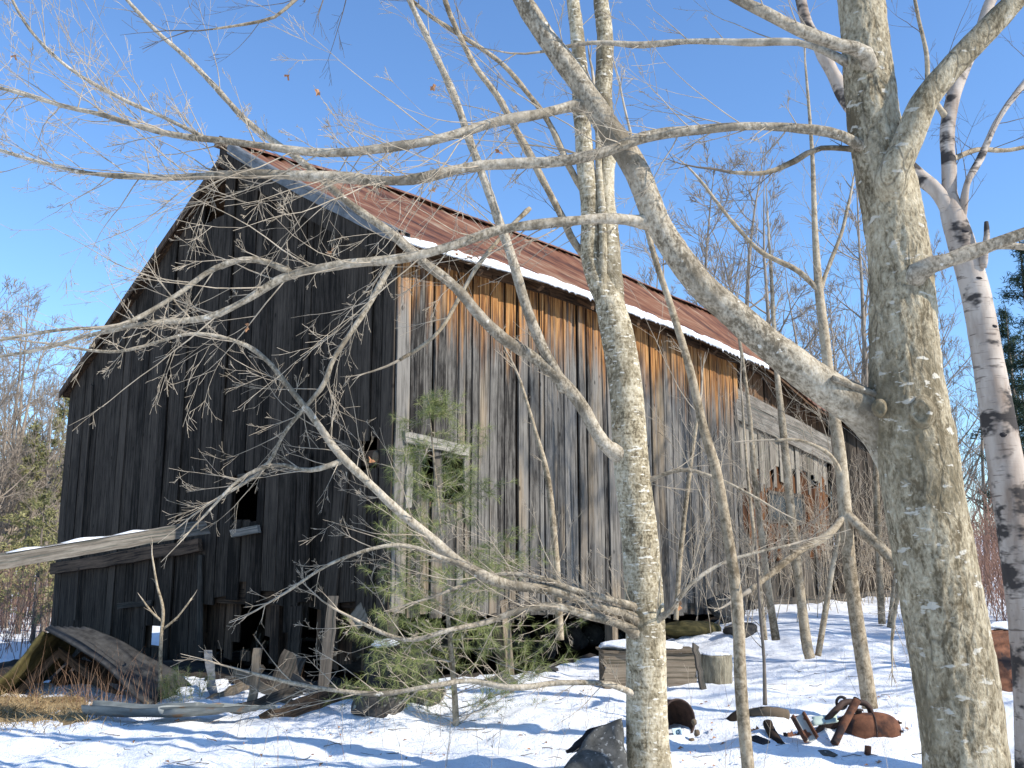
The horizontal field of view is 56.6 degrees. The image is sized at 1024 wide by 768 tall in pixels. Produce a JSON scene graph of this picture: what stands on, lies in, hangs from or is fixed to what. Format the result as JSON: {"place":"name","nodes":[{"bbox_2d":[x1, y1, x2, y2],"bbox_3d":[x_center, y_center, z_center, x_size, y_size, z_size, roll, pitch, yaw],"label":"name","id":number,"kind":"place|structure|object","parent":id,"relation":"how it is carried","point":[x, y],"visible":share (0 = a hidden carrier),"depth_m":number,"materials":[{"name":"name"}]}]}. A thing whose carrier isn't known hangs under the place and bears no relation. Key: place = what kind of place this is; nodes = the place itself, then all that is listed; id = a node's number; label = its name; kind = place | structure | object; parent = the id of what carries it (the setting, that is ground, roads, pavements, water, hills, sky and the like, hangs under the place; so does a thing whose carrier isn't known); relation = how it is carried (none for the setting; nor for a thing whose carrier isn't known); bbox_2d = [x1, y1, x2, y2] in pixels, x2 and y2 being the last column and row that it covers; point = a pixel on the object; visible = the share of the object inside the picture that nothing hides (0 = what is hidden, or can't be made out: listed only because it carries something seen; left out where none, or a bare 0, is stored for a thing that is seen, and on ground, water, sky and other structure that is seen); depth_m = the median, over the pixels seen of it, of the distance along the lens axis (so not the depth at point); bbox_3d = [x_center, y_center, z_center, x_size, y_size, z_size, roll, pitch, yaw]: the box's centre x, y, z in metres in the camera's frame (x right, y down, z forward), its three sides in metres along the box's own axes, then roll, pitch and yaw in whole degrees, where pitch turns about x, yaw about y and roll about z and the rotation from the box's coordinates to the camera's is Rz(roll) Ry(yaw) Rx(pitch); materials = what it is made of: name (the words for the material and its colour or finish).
{"place":"outdoors","nodes":[
{"label":"outdoors","id":0,"kind":"place"},
{"bbox_2d":[0,614,717,692],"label":"bare soil","id":1,"kind":"structure","parent":0,"point":[195,666],"depth_m":16.20,"materials":[{"name":"soil"}]},
{"bbox_2d":[9,670,920,765],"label":"fallen twigs","id":2,"kind":"object","parent":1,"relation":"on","point":[458,729],"visible":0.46,"depth_m":8.41,"materials":[{"name":"wood"}]},
{"bbox_2d":[36,671,908,765],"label":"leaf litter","id":3,"kind":"object","parent":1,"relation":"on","point":[878,761],"visible":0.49,"depth_m":8.33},
{"bbox_2d":[0,536,1014,767],"bbox_3d":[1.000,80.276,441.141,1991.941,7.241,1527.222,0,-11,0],"label":"snow ground","id":4,"kind":"structure","parent":0,"point":[307,736],"depth_m":9.04,"materials":[{"name":"snow"}]},
{"bbox_2d":[0,312,42,544],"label":"bare tree","id":5,"kind":"object","parent":4,"relation":"on","point":[9,440],"visible":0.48,"depth_m":27.86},
{"bbox_2d":[0,277,46,452],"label":"bare tree","id":6,"kind":"object","parent":4,"relation":"on","point":[12,384],"visible":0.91,"depth_m":26.19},
{"bbox_2d":[0,275,53,511],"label":"bare tree","id":7,"kind":"object","parent":4,"relation":"on","point":[7,461],"visible":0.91,"depth_m":25.93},
{"bbox_2d":[0,380,53,514],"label":"bare tree","id":8,"kind":"object","parent":4,"relation":"on","point":[7,421],"visible":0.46,"depth_m":28.25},
{"bbox_2d":[0,544,54,658],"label":"brush","id":9,"kind":"object","parent":4,"relation":"on","point":[25,618],"visible":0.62,"depth_m":21.63,"materials":[{"name":"plant"}]},
{"bbox_2d":[0,376,54,552],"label":"bare tree","id":10,"kind":"object","parent":4,"relation":"on","point":[21,448],"visible":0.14,"depth_m":32.11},
{"bbox_2d":[0,420,58,633],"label":"pine tree","id":11,"kind":"object","parent":4,"relation":"on","point":[42,454],"visible":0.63,"depth_m":26.71,"materials":[{"name":"green plant"}]},
{"bbox_2d":[0,490,58,643],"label":"pine tree","id":12,"kind":"object","parent":4,"relation":"on","point":[40,523],"visible":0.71,"depth_m":23.53,"materials":[{"name":"green plant"}]},
{"bbox_2d":[0,366,63,540],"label":"bare tree","id":13,"kind":"object","parent":4,"relation":"on","point":[6,377],"visible":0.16,"depth_m":36.23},
{"bbox_2d":[0,343,64,465],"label":"bare tree","id":14,"kind":"object","parent":4,"relation":"on","point":[17,379],"visible":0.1,"depth_m":41.73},
{"bbox_2d":[0,312,66,550],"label":"bare tree","id":15,"kind":"object","parent":4,"relation":"on","point":[3,527],"visible":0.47,"depth_m":28.95,"materials":[{"name":"wood"}]},
{"bbox_2d":[1,387,66,631],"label":"bare tree","id":16,"kind":"object","parent":4,"relation":"on","point":[49,406],"visible":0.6,"depth_m":27.24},
{"bbox_2d":[0,397,69,626],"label":"pine tree","id":17,"kind":"object","parent":4,"relation":"on","point":[63,412],"visible":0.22,"depth_m":29.88,"materials":[{"name":"green plant"}]},
{"bbox_2d":[4,376,68,612],"bbox_3d":[-16.976,4.138,34.260,3.868,8.982,3.068,-8,-13,37],"label":"bare tree","id":18,"kind":"object","parent":4,"relation":"on","point":[53,392],"visible":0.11,"depth_m":34.25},
{"bbox_2d":[11,423,66,574],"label":"tree","id":19,"kind":"object","parent":4,"relation":"on","point":[47,506],"visible":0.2,"depth_m":26.19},
{"bbox_2d":[0,304,81,588],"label":"bare tree","id":20,"kind":"object","parent":4,"relation":"on","point":[15,420],"visible":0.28,"depth_m":31.28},
{"bbox_2d":[17,379,64,617],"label":"bare tree","id":21,"kind":"object","parent":4,"relation":"on","point":[41,423],"visible":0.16,"depth_m":34.58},
{"bbox_2d":[0,281,82,627],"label":"bare tree","id":22,"kind":"object","parent":4,"relation":"on","point":[36,296],"visible":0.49,"depth_m":30.14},
{"bbox_2d":[11,348,71,599],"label":"bare tree","id":23,"kind":"object","parent":4,"relation":"on","point":[41,368],"visible":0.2,"depth_m":41.36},
{"bbox_2d":[0,317,98,623],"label":"bare tree","id":24,"kind":"object","parent":4,"relation":"on","point":[80,351],"visible":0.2,"depth_m":31.78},
{"bbox_2d":[0,636,113,706],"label":"weed stalks","id":25,"kind":"object","parent":4,"relation":"on","point":[49,681],"visible":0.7,"depth_m":10.61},
{"bbox_2d":[0,685,160,733],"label":"dry grass","id":26,"kind":"structure","parent":4,"relation":"on","point":[19,707],"depth_m":9.72,"materials":[{"name":"plant"}]},
{"bbox_2d":[0,625,191,703],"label":"collapsed roof","id":27,"kind":"structure","parent":4,"relation":"on","point":[60,641],"depth_m":11.27,"materials":[{"name":"wood"}]},
{"bbox_2d":[61,646,170,708],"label":"weed stalks","id":28,"kind":"object","parent":4,"relation":"on","point":[118,693],"visible":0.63,"depth_m":10.62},
{"bbox_2d":[81,700,238,717],"bbox_3d":[-3.480,3.240,9.466,1.324,0.193,0.855,0,-11,0],"label":"metal trough","id":29,"kind":"object","parent":4,"relation":"on","point":[108,708],"visible":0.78,"depth_m":9.15,"materials":[{"name":"metal"}]},
{"bbox_2d":[158,703,277,714],"bbox_3d":[-2.823,3.166,9.268,1.164,0.110,0.264,7,-12,-33],"label":"bent metal sheet","id":30,"kind":"object","parent":29,"relation":"on","point":[233,708],"visible":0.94,"depth_m":9.15,"materials":[{"name":"metal"}]},
{"bbox_2d":[138,537,195,689],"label":"sapling","id":31,"kind":"object","parent":4,"relation":"on","point":[162,626],"visible":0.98,"depth_m":10.88,"materials":[{"name":"grey plant"}]},
{"bbox_2d":[155,663,214,702],"bbox_3d":[-3.665,3.364,10.651,0.689,0.546,0.401,-2,-11,10],"label":"pine seedling","id":32,"kind":"object","parent":4,"relation":"on","point":[176,689],"visible":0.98,"depth_m":10.64,"materials":[{"name":"green plant"}]},
{"bbox_2d":[204,650,218,699],"bbox_3d":[-3.596,3.458,11.330,0.125,0.426,1.540,4,-11,-20],"label":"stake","id":33,"kind":"object","parent":4,"relation":"on","point":[209,667],"visible":0.82,"depth_m":11.33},
{"bbox_2d":[205,681,248,698],"bbox_3d":[-3.221,3.516,10.796,0.573,0.268,0.036,9,-14,-41],"label":"broken plank","id":34,"kind":"object","parent":4,"relation":"on","point":[230,691],"visible":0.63,"depth_m":10.81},
{"bbox_2d":[243,608,265,665],"bbox_3d":[-4.333,4.046,16.987,0.175,1.955,1.160,-5,-12,27],"label":"prop plank","id":35,"kind":"object","parent":4,"relation":"on","point":[259,635],"visible":0.23,"depth_m":16.67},
{"bbox_2d":[247,648,262,700],"bbox_3d":[-2.786,3.218,10.275,0.124,0.704,0.091,0,-11,0],"label":"broken stake","id":36,"kind":"object","parent":4,"relation":"on","point":[256,664],"visible":0.7,"depth_m":10.27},
{"bbox_2d":[232,669,292,703],"bbox_3d":[-2.707,3.388,10.509,0.937,0.449,0.052,-4,-11,20],"label":"broken plank","id":37,"kind":"object","parent":4,"relation":"on","point":[263,686],"visible":0.31,"depth_m":10.53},
{"bbox_2d":[229,686,303,714],"bbox_3d":[-2.683,3.415,10.187,0.898,0.325,0.050,5,-11,-24],"label":"broken plank","id":38,"kind":"object","parent":4,"relation":"on","point":[278,695],"visible":0.55,"depth_m":10.24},
{"bbox_2d":[269,649,306,689],"bbox_3d":[-2.627,3.378,11.059,0.438,0.559,0.212,0,-11,0],"label":"leaning board","id":39,"kind":"object","parent":4,"relation":"on","point":[288,667],"visible":0.59,"depth_m":11.08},
{"bbox_2d":[258,683,346,718],"bbox_3d":[-2.137,3.305,9.753,0.903,0.422,0.036,4,-11,-21],"label":"broken plank","id":40,"kind":"object","parent":4,"relation":"on","point":[322,696],"visible":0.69,"depth_m":9.74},
{"bbox_2d":[318,596,338,690],"bbox_3d":[-2.126,3.062,10.978,0.172,1.196,0.184,0,-11,0],"label":"leaning board","id":41,"kind":"object","parent":4,"relation":"on","point":[328,646],"visible":0.72,"depth_m":10.98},
{"bbox_2d":[351,695,406,717],"bbox_3d":[-1.327,3.233,9.497,0.566,0.304,0.484,0,-11,0],"label":"boulder","id":42,"kind":"object","parent":4,"relation":"on","point":[361,705],"visible":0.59,"depth_m":9.34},
{"bbox_2d":[363,639,435,696],"bbox_3d":[-1.213,3.103,10.370,0.772,0.644,0.793,0,-11,0],"label":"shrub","id":43,"kind":"object","parent":4,"relation":"on","point":[371,678],"visible":0.45,"depth_m":10.11,"materials":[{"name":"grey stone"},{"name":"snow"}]},
{"bbox_2d":[0,0,849,767],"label":"twin stem tree","id":44,"kind":"object","parent":4,"relation":"on","point":[640,612],"visible":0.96,"depth_m":7.07,"materials":[{"name":"grey plant"}]},
{"bbox_2d":[404,687,445,706],"bbox_3d":[-0.919,3.264,9.927,0.452,0.235,0.370,9,-14,-41],"label":"boulder","id":45,"kind":"object","parent":4,"relation":"on","point":[422,702],"visible":0.32,"depth_m":9.78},
{"bbox_2d":[323,386,587,725],"bbox_3d":[-0.568,1.762,9.673,2.571,3.510,2.520,3,-11,-15],"label":"young pine","id":46,"kind":"object","parent":4,"relation":"on","point":[433,406],"visible":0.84,"depth_m":9.46,"materials":[{"name":"green plant"}]},
{"bbox_2d":[49,136,892,674],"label":"barn","id":47,"kind":"structure","parent":4,"relation":"on","point":[127,452],"depth_m":14.74,"materials":[{"name":"grey wood"}]},
{"bbox_2d":[346,602,367,630],"bbox_3d":[-1.876,2.893,11.928,0.397,0.392,0.147,4,-11,-22],"label":"leaning board","id":48,"kind":"object","parent":47,"relation":"hanging from","point":[359,612],"visible":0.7,"depth_m":11.90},
{"bbox_2d":[403,236,768,369],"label":"roof snow","id":49,"kind":"structure","parent":47,"relation":"on","point":[546,279],"depth_m":14.74,"materials":[{"name":"snow"}]},
{"bbox_2d":[767,490,805,523],"bbox_3d":[5.972,2.694,20.644,0.038,0.673,1.801,-9,-14,40],"label":"window","id":50,"kind":"structure","parent":47,"relation":"in","point":[800,504],"depth_m":20.50,"materials":[{"name":"grey glass"}]},
{"bbox_2d":[0,0,1023,767],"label":"maple tree","id":51,"kind":"object","parent":4,"relation":"on","point":[896,416],"visible":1,"depth_m":5.05,"materials":[{"name":"grey plant"}]},
{"bbox_2d":[494,324,586,639],"bbox_3d":[0.282,1.000,10.443,0.863,3.525,0.678,-7,-13,33],"label":"sapling","id":52,"kind":"object","parent":4,"relation":"on","point":[556,559],"visible":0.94,"depth_m":10.41,"materials":[{"name":"grey plant"}]},
{"bbox_2d":[195,638,895,762],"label":"weed stalks","id":53,"kind":"object","parent":4,"relation":"on","point":[512,699],"visible":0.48,"depth_m":8.90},
{"bbox_2d":[211,632,898,767],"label":"weed stems","id":54,"kind":"object","parent":4,"relation":"on","point":[501,716],"visible":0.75,"depth_m":7.82,"materials":[{"name":"brown plant"}]},
{"bbox_2d":[565,721,612,752],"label":"metal sheet","id":55,"kind":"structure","parent":4,"relation":"on","point":[576,745],"depth_m":7.13,"materials":[{"name":"black metal"}]},
{"bbox_2d":[564,718,627,767],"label":"stone slab","id":56,"kind":"structure","parent":4,"relation":"on","point":[602,746],"depth_m":6.74,"materials":[{"name":"grey stone"}]},
{"bbox_2d":[596,646,696,688],"bbox_3d":[1.645,3.487,11.659,1.184,0.470,0.617,0,-11,0],"label":"wooden box","id":57,"kind":"object","parent":4,"relation":"on","point":[676,662],"visible":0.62,"depth_m":11.40,"materials":[{"name":"wood"}]},
{"bbox_2d":[598,639,682,649],"bbox_3d":[1.587,3.220,11.655,1.049,0.170,0.643,0,-11,0],"label":"snow cap","id":58,"kind":"object","parent":57,"relation":"on","point":[620,644],"visible":0.48,"depth_m":11.56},
{"bbox_2d":[636,254,676,296],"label":"bare tree","id":59,"kind":"object","parent":4,"relation":"on","point":[653,273],"visible":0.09,"depth_m":45.35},
{"bbox_2d":[619,202,718,306],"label":"bare tree","id":60,"kind":"object","parent":4,"relation":"on","point":[636,244],"visible":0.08,"depth_m":54.02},
{"bbox_2d":[667,698,694,734],"bbox_3d":[1.411,3.172,8.997,0.375,0.432,0.610,5,-12,-27],"label":"metal barrel","id":61,"kind":"object","parent":4,"relation":"on","point":[681,711],"visible":0.32,"depth_m":8.94,"materials":[{"name":"metal"}]},
{"bbox_2d":[666,348,708,619],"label":"sapling","id":62,"kind":"object","parent":4,"relation":"on","point":[681,548],"visible":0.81,"depth_m":12.38,"materials":[{"name":"grey plant"}]},
{"bbox_2d":[665,620,720,638],"bbox_3d":[2.925,4.042,15.556,0.948,0.331,0.657,-4,-11,19],"label":"boulder","id":63,"kind":"object","parent":4,"relation":"on","point":[676,630],"visible":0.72,"depth_m":15.37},
{"bbox_2d":[692,643,706,689],"bbox_3d":[2.206,3.343,11.179,0.144,0.578,0.094,2,-11,-13],"label":"leaning board","id":64,"kind":"object","parent":4,"relation":"on","point":[698,665],"visible":0.97,"depth_m":11.17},
{"bbox_2d":[601,8,804,767],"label":"sapling","id":65,"kind":"object","parent":4,"relation":"on","point":[742,711],"visible":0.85,"depth_m":6.52,"materials":[{"name":"grey plant"}]},
{"bbox_2d":[657,134,751,290],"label":"bare tree","id":66,"kind":"object","parent":4,"relation":"on","point":[706,255],"visible":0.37,"depth_m":40.59,"materials":[{"name":"wood"}]},
{"bbox_2d":[701,654,732,684],"bbox_3d":[2.466,3.507,11.460,0.390,0.460,0.385,0,-11,0],"label":"tree stump","id":67,"kind":"object","parent":4,"relation":"on","point":[716,669],"visible":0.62,"depth_m":11.32,"materials":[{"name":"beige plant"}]},
{"bbox_2d":[705,593,745,622],"bbox_3d":[3.849,4.051,17.096,0.714,0.573,0.616,0,-11,0],"label":"boulder","id":68,"kind":"object","parent":4,"relation":"on","point":[711,601],"visible":0.54,"depth_m":16.94,"materials":[{"name":"grey stone"}]},
{"bbox_2d":[723,622,757,637],"bbox_3d":[3.617,3.931,15.037,0.574,0.304,0.512,9,-14,-39],"label":"boulder","id":69,"kind":"object","parent":4,"relation":"on","point":[751,629],"visible":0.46,"depth_m":14.89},
{"bbox_2d":[715,346,767,639],"bbox_3d":[2.904,1.367,12.418,0.683,3.828,0.668,-4,-11,19],"label":"sapling","id":70,"kind":"object","parent":4,"relation":"on","point":[750,506],"visible":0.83,"depth_m":12.35,"materials":[{"name":"grey plant"}]},
{"bbox_2d":[707,242,792,339],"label":"bare tree","id":71,"kind":"object","parent":4,"relation":"on","point":[736,262],"visible":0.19,"depth_m":53.83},
{"bbox_2d":[720,498,782,704],"bbox_3d":[2.298,2.034,9.094,0.653,1.986,0.533,-7,-12,32],"label":"sapling","id":72,"kind":"object","parent":4,"relation":"on","point":[762,646],"visible":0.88,"depth_m":9.04,"materials":[{"name":"grey plant"}]},
{"bbox_2d":[711,269,800,640],"bbox_3d":[3.411,0.855,13.564,0.829,5.454,1.653,8,-13,-38],"label":"sapling","id":73,"kind":"object","parent":4,"relation":"on","point":[774,631],"visible":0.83,"depth_m":13.49,"materials":[{"name":"grey plant"}]},
{"bbox_2d":[669,131,866,360],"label":"bare tree","id":74,"kind":"object","parent":4,"relation":"on","point":[750,256],"visible":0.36,"depth_m":46.14,"materials":[{"name":"wood"}]},
{"bbox_2d":[749,706,789,718],"bbox_3d":[2.412,3.100,8.913,0.381,0.149,0.175,-4,-11,23],"label":"rotten log","id":75,"kind":"object","parent":4,"relation":"on","point":[775,712],"visible":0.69,"depth_m":8.86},
{"bbox_2d":[763,719,784,743],"bbox_3d":[2.284,3.065,8.296,0.098,0.215,0.359,1,-11,-4],"label":"rotten log","id":76,"kind":"object","parent":4,"relation":"on","point":[773,733],"visible":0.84,"depth_m":8.30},
{"bbox_2d":[689,174,867,385],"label":"bare tree","id":77,"kind":"object","parent":4,"relation":"on","point":[766,298],"visible":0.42,"depth_m":41.84,"materials":[{"name":"wood"}]},
{"bbox_2d":[667,0,908,708],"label":"sapling","id":78,"kind":"object","parent":4,"relation":"on","point":[847,519],"visible":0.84,"depth_m":9.92,"materials":[{"name":"grey plant"}]},
{"bbox_2d":[729,174,865,658],"bbox_3d":[3.565,0.219,13.031,1.953,6.893,1.622,-8,-13,38],"label":"sapling","id":79,"kind":"object","parent":4,"relation":"on","point":[806,640],"visible":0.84,"depth_m":12.91,"materials":[{"name":"grey plant"}]},
{"bbox_2d":[791,711,818,742],"bbox_3d":[2.527,2.962,8.206,0.139,0.242,0.257,4,-11,-21],"label":"metal channel","id":80,"kind":"object","parent":4,"relation":"on","point":[805,727],"visible":1,"depth_m":8.20,"materials":[{"name":"brown metal"}]},
{"bbox_2d":[770,259,859,369],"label":"bare tree","id":81,"kind":"object","parent":4,"relation":"on","point":[800,290],"visible":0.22,"depth_m":48.08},
{"bbox_2d":[653,404,985,636],"bbox_3d":[7.247,2.742,19.995,3.781,4.485,13.198,-9,-13,39],"label":"brush","id":82,"kind":"object","parent":4,"relation":"on","point":[830,552],"visible":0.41,"depth_m":17.76,"materials":[{"name":"brown plant"}]},
{"bbox_2d":[788,299,860,566],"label":"bare tree","id":83,"kind":"object","parent":4,"relation":"on","point":[796,326],"visible":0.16,"depth_m":53.53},
{"bbox_2d":[811,714,838,725],"bbox_3d":[2.755,2.963,8.377,0.255,0.094,0.120,0,-11,0],"label":"painted panel","id":84,"kind":"object","parent":4,"relation":"on","point":[818,720],"visible":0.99,"depth_m":8.35,"materials":[{"name":"white paint"}]},
{"bbox_2d":[803,309,861,381],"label":"bare tree","id":85,"kind":"object","parent":4,"relation":"on","point":[814,321],"visible":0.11,"depth_m":49.70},
{"bbox_2d":[804,287,868,385],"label":"bare tree","id":86,"kind":"object","parent":4,"relation":"on","point":[815,344],"visible":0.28,"depth_m":43.55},
{"bbox_2d":[815,505,861,656],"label":"sapling","id":87,"kind":"object","parent":4,"relation":"on","point":[824,615],"visible":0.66,"depth_m":12.66,"materials":[{"name":"beige plant"}]},
{"bbox_2d":[801,241,885,623],"bbox_3d":[6.072,0.673,16.092,1.257,6.602,2.109,4,-11,-21],"label":"sapling","id":88,"kind":"object","parent":4,"relation":"on","point":[879,562],"visible":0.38,"depth_m":15.80,"materials":[{"name":"grey plant"}]},
{"bbox_2d":[816,699,873,732],"bbox_3d":[2.921,2.981,8.400,0.617,0.374,0.090,2,-11,-8],"label":"bent pipe","id":89,"kind":"object","parent":4,"relation":"on","point":[836,709],"visible":0.68,"depth_m":8.38,"materials":[{"name":"metal"}]},
{"bbox_2d":[830,697,860,745],"bbox_3d":[2.876,2.907,8.187,0.359,0.390,0.074,5,-12,-27],"label":"rusty pipe","id":90,"kind":"object","parent":4,"relation":"on","point":[854,704],"visible":1,"depth_m":8.16,"materials":[{"name":"brown metal"}]},
{"bbox_2d":[788,237,954,483],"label":"bare tree","id":91,"kind":"object","parent":4,"relation":"on","point":[853,321],"visible":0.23,"depth_m":48.05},
{"bbox_2d":[845,708,903,738],"bbox_3d":[3.151,3.007,8.316,0.505,0.308,0.288,0,-11,0],"label":"rusty tank","id":92,"kind":"object","parent":4,"relation":"on","point":[869,725],"visible":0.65,"depth_m":8.22,"materials":[{"name":"brown metal"}]},
{"bbox_2d":[862,510,894,627],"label":"sapling","id":93,"kind":"object","parent":4,"relation":"on","point":[889,624],"visible":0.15,"depth_m":14.61,"materials":[{"name":"grey plant"}]},
{"bbox_2d":[795,177,963,407],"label":"bare tree","id":94,"kind":"object","parent":4,"relation":"on","point":[863,315],"visible":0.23,"depth_m":44.16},
{"bbox_2d":[795,0,1023,767],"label":"birch tree","id":95,"kind":"object","parent":4,"relation":"on","point":[1003,448],"visible":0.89,"depth_m":7.70,"materials":[{"name":"white plant"}]},
{"bbox_2d":[844,231,980,454],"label":"bare tree","id":96,"kind":"object","parent":4,"relation":"on","point":[942,320],"visible":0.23,"depth_m":49.58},
{"bbox_2d":[942,337,984,493],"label":"bare tree","id":97,"kind":"object","parent":4,"relation":"on","point":[978,449],"visible":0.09,"depth_m":52.42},
{"bbox_2d":[940,335,989,518],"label":"bare tree","id":98,"kind":"object","parent":4,"relation":"on","point":[966,448],"visible":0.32,"depth_m":28.43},
{"bbox_2d":[944,348,1023,582],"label":"bare tree","id":99,"kind":"object","parent":4,"relation":"on","point":[982,449],"visible":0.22,"depth_m":37.79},
{"bbox_2d":[963,466,1006,621],"bbox_3d":[12.701,3.901,22.236,5.753,3.244,23.604,-5,-12,26],"label":"brush","id":100,"kind":"object","parent":4,"relation":"on","point":[990,574],"visible":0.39,"depth_m":16.49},
{"bbox_2d":[961,240,1023,538],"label":"spruce tree","id":101,"kind":"object","parent":4,"relation":"on","point":[1006,295],"visible":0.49,"depth_m":28.89,"materials":[{"name":"green plant"}]},
{"bbox_2d":[964,354,1022,508],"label":"bare tree","id":102,"kind":"object","parent":4,"relation":"on","point":[975,410],"visible":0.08,"depth_m":36.98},
{"bbox_2d":[969,304,1023,546],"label":"spruce tree","id":103,"kind":"object","parent":4,"relation":"on","point":[1004,331],"visible":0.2,"depth_m":31.78,"materials":[{"name":"green plant"}]},
{"bbox_2d":[991,629,1012,691],"bbox_3d":[5.991,3.156,11.055,1.293,0.779,0.319,3,-11,-16],"label":"rusty sheet stack","id":104,"kind":"object","parent":4,"relation":"on","point":[1001,643],"visible":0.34,"depth_m":10.92,"materials":[{"name":"brown metal"}]},
{"bbox_2d":[989,314,1023,522],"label":"spruce tree","id":105,"kind":"object","parent":4,"relation":"on","point":[1019,337],"visible":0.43,"depth_m":27.63,"materials":[{"name":"green plant"}]},
{"bbox_3d":[-6.969,3.056,11.231,0.196,1.384,0.189,0,-10,0],"label":"support post","id":106,"kind":"object","parent":4,"relation":"on","visible":0},
{"bbox_2d":[0,521,209,569],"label":"lean to beam","id":107,"kind":"object","parent":106,"relation":"on","point":[57,551],"visible":0.99,"depth_m":12.62,"materials":[{"name":"wood"}]},
{"bbox_2d":[0,0,1023,534],"label":"sky","id":108,"kind":"structure","parent":0,"point":[749,84],"materials":[{"name":"blue"}]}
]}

